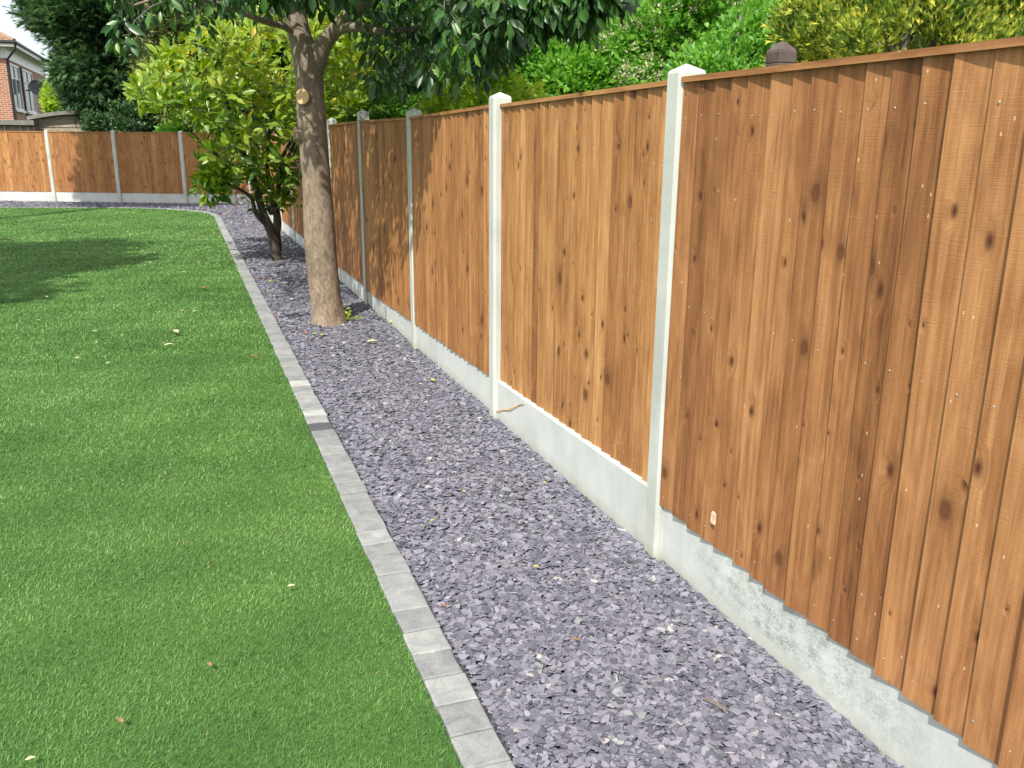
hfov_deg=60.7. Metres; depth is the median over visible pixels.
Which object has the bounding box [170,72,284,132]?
ivy bush
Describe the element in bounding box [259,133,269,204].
fence panel
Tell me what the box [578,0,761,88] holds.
flowering shrub
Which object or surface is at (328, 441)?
block paver
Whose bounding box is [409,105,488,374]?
fence panel
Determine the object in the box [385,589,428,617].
block paver
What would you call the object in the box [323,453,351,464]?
block paver
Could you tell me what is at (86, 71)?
dark cypress
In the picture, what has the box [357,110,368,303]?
concrete post
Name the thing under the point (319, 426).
block paver
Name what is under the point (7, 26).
sky
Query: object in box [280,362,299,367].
block paver
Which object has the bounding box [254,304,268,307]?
block paver
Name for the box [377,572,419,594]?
block paver
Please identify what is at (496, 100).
concrete post
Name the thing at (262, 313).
block paver
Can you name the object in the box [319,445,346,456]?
block paver
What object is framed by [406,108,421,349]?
concrete post
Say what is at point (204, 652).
lawn
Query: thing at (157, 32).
flowering tree
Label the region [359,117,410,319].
fence panel
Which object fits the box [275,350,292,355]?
block paver
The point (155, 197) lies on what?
gravel board
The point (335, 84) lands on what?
leafy shrub
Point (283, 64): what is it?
background tree
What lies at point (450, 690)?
block paver
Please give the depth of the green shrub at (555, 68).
7.80 m
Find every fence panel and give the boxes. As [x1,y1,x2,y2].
[0,131,51,191]
[47,131,116,192]
[114,132,182,193]
[182,132,248,193]
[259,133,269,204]
[269,131,280,213]
[277,136,292,228]
[290,131,303,237]
[328,121,362,284]
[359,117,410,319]
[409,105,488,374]
[500,80,666,481]
[659,36,1023,767]
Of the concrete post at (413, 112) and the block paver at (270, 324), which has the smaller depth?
the concrete post at (413, 112)
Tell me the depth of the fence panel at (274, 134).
16.46 m
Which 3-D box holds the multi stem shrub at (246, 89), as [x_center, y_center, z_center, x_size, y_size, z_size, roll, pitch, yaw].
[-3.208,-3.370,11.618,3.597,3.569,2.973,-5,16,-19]
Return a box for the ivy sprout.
[341,302,362,322]
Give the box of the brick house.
[0,31,51,119]
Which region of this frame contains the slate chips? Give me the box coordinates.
[0,200,904,767]
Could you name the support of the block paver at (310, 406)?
on the ground
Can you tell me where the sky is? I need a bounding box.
[0,0,245,79]
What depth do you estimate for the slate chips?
3.18 m
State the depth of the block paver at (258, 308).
8.52 m
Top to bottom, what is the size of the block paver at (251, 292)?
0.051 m
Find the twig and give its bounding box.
[703,697,726,711]
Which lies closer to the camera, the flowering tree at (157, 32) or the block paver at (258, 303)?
the block paver at (258, 303)
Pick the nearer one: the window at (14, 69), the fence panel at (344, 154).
the fence panel at (344, 154)
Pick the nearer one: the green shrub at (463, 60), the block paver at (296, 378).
the block paver at (296, 378)
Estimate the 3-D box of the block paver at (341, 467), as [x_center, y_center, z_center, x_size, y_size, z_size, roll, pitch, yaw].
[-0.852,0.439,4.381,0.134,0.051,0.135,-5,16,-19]
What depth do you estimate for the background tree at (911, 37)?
11.20 m
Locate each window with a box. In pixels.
[10,63,26,112]
[22,69,37,114]
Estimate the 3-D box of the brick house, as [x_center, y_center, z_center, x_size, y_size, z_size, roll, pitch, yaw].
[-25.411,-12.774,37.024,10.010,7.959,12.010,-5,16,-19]
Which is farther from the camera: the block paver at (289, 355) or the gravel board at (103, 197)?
the gravel board at (103, 197)
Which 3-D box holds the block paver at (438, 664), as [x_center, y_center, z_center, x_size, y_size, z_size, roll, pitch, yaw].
[-0.233,0.896,2.738,0.128,0.050,0.136,-5,16,-19]
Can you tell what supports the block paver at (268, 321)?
on the ground
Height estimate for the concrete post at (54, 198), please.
2.134 m
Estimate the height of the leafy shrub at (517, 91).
2.517 m
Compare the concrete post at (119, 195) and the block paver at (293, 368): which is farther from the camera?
the concrete post at (119, 195)
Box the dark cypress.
[2,0,162,131]
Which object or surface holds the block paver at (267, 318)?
on the ground
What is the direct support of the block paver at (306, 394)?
on the ground
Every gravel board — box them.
[0,191,52,201]
[56,192,117,202]
[121,193,183,203]
[188,194,249,203]
[283,221,293,239]
[296,233,304,248]
[338,267,363,300]
[368,292,411,342]
[417,325,488,407]
[497,380,646,545]
[661,507,997,767]
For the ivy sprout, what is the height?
0.216 m
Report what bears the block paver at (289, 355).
on the ground
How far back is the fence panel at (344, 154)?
9.33 m
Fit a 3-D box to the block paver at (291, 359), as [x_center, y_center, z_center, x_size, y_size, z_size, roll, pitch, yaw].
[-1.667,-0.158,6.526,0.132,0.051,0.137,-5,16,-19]
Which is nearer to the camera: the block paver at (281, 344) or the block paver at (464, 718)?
the block paver at (464, 718)
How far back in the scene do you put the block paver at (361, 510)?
3.86 m
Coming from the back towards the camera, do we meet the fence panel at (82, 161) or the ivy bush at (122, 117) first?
the ivy bush at (122, 117)
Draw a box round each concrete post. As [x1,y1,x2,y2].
[44,130,56,201]
[110,130,121,202]
[178,131,187,203]
[247,151,250,203]
[275,127,283,230]
[290,167,295,241]
[327,118,336,185]
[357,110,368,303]
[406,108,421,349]
[489,92,510,417]
[644,64,705,560]
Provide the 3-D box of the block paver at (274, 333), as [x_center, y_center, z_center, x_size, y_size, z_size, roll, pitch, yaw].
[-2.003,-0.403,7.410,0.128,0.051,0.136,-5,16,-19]
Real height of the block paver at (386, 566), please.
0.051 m
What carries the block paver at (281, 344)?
on the ground
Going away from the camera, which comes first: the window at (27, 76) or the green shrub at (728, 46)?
the green shrub at (728, 46)
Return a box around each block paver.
[248,291,260,293]
[249,293,261,296]
[252,297,264,299]
[253,302,266,306]
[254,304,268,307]
[256,307,269,310]
[257,309,271,311]
[258,312,271,314]
[259,314,273,317]
[260,317,275,320]
[261,320,277,324]
[263,323,278,326]
[264,326,280,329]
[265,329,281,332]
[267,332,282,336]
[269,335,284,338]
[270,338,286,344]
[272,342,289,347]
[274,346,291,350]
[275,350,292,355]
[277,353,295,358]
[279,357,298,362]
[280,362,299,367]
[283,366,302,371]
[284,371,304,377]
[287,376,307,382]
[289,380,310,386]
[291,385,313,392]
[294,391,315,400]
[297,397,319,404]
[299,402,323,411]
[303,409,326,417]
[305,415,328,424]
[308,422,332,431]
[311,429,337,440]
[315,436,342,449]
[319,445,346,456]
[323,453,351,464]
[326,461,357,475]
[331,471,360,487]
[336,481,367,495]
[340,492,372,507]
[345,503,378,518]
[351,515,386,531]
[356,528,392,545]
[362,541,401,565]
[371,556,410,578]
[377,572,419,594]
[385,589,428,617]
[394,607,439,634]
[403,628,451,657]
[413,649,462,683]
[424,673,478,714]
[437,699,493,741]
[451,728,510,767]
[481,760,515,767]
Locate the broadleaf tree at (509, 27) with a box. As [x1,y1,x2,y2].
[100,0,640,325]
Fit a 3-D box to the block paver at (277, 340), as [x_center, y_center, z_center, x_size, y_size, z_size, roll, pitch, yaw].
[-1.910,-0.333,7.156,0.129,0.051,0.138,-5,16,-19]
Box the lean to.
[0,120,38,130]
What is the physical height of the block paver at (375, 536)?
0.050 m
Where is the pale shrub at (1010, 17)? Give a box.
[977,1,1023,36]
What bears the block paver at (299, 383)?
on the ground
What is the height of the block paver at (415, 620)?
0.051 m
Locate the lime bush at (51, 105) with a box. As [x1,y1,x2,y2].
[36,79,62,112]
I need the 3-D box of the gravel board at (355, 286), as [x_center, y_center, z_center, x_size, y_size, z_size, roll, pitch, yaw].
[-1.763,-1.008,9.705,0.050,0.434,1.820,-5,16,-19]
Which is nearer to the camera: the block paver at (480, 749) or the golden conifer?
the block paver at (480, 749)
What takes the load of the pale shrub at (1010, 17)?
on the ground
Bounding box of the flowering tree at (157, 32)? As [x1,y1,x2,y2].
[123,0,257,131]
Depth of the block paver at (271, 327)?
7.65 m
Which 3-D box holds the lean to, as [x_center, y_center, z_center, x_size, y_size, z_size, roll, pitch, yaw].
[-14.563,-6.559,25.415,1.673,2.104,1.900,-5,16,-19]
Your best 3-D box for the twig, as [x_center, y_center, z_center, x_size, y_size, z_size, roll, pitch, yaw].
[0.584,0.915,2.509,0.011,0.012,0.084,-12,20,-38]
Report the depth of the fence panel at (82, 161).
22.57 m
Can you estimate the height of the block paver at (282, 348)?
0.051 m
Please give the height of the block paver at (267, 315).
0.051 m
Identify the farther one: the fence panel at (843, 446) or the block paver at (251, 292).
the block paver at (251, 292)
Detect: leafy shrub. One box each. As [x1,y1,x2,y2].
[312,18,363,105]
[328,0,462,122]
[413,62,559,114]
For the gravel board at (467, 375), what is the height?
0.487 m
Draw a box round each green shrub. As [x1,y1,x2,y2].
[153,117,196,131]
[443,25,506,89]
[504,17,618,96]
[658,0,802,80]
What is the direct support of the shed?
on the ground
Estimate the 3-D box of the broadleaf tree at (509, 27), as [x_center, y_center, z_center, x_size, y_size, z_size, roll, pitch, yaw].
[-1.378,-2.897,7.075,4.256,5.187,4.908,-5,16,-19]
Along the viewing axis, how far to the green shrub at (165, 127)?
24.43 m
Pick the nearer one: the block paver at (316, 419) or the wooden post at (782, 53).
the wooden post at (782, 53)
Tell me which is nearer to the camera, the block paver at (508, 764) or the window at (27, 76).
the block paver at (508, 764)
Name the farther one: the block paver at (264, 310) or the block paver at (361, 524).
the block paver at (264, 310)
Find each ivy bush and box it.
[80,99,155,131]
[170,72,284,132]
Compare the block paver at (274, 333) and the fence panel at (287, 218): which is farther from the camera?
the fence panel at (287, 218)
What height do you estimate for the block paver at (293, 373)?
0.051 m
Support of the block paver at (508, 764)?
on the ground
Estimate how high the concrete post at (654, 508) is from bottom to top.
2.152 m
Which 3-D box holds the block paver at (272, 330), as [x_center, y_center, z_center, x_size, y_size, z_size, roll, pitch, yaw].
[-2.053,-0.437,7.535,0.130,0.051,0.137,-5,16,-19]
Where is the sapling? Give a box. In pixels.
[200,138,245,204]
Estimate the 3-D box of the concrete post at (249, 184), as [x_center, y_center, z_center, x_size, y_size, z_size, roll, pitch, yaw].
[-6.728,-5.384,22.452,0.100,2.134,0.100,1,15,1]
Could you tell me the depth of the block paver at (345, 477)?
4.24 m
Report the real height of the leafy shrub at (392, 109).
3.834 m
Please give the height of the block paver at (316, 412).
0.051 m
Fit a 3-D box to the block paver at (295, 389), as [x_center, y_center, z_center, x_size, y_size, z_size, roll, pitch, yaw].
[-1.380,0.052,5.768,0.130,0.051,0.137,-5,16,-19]
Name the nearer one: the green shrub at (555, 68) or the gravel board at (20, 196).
the green shrub at (555, 68)
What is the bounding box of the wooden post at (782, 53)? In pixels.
[765,41,796,66]
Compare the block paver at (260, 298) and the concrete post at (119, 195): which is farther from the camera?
the concrete post at (119, 195)
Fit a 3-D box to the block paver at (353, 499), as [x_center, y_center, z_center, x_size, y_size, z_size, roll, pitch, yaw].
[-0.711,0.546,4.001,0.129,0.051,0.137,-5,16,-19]
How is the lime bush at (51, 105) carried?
on the ground
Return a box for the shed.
[26,110,87,130]
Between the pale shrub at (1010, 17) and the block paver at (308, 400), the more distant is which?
the pale shrub at (1010, 17)
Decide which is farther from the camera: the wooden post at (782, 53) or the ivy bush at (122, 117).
the ivy bush at (122, 117)
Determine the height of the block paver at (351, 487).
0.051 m
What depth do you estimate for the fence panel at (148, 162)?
22.43 m
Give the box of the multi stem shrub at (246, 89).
[122,1,390,260]
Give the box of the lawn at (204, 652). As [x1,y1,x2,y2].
[0,208,459,767]
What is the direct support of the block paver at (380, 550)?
on the ground
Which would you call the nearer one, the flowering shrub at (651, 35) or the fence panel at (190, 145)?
the flowering shrub at (651, 35)
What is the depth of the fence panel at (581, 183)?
3.90 m
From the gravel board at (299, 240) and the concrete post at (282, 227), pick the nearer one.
the gravel board at (299, 240)
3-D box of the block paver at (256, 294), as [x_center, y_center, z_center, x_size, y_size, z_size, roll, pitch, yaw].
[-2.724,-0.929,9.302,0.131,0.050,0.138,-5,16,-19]
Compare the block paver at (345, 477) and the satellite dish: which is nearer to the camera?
the block paver at (345, 477)
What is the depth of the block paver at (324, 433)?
4.88 m
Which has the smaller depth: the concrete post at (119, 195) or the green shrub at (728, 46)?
the green shrub at (728, 46)
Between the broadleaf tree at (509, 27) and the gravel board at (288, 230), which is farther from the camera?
the gravel board at (288, 230)
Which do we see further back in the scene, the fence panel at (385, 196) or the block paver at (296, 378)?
the fence panel at (385, 196)
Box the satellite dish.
[27,80,43,94]
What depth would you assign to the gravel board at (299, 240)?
13.68 m
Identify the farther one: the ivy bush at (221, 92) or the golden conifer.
the ivy bush at (221, 92)
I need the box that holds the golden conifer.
[757,0,1023,67]
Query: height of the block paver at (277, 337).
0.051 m
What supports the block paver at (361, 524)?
on the ground
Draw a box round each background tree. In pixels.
[216,0,296,127]
[839,16,947,55]
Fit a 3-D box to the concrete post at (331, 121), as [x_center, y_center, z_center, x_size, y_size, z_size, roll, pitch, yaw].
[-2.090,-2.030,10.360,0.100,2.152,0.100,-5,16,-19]
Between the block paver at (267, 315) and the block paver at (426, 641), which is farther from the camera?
the block paver at (267, 315)
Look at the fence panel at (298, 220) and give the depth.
13.34 m
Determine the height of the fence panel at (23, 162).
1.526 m

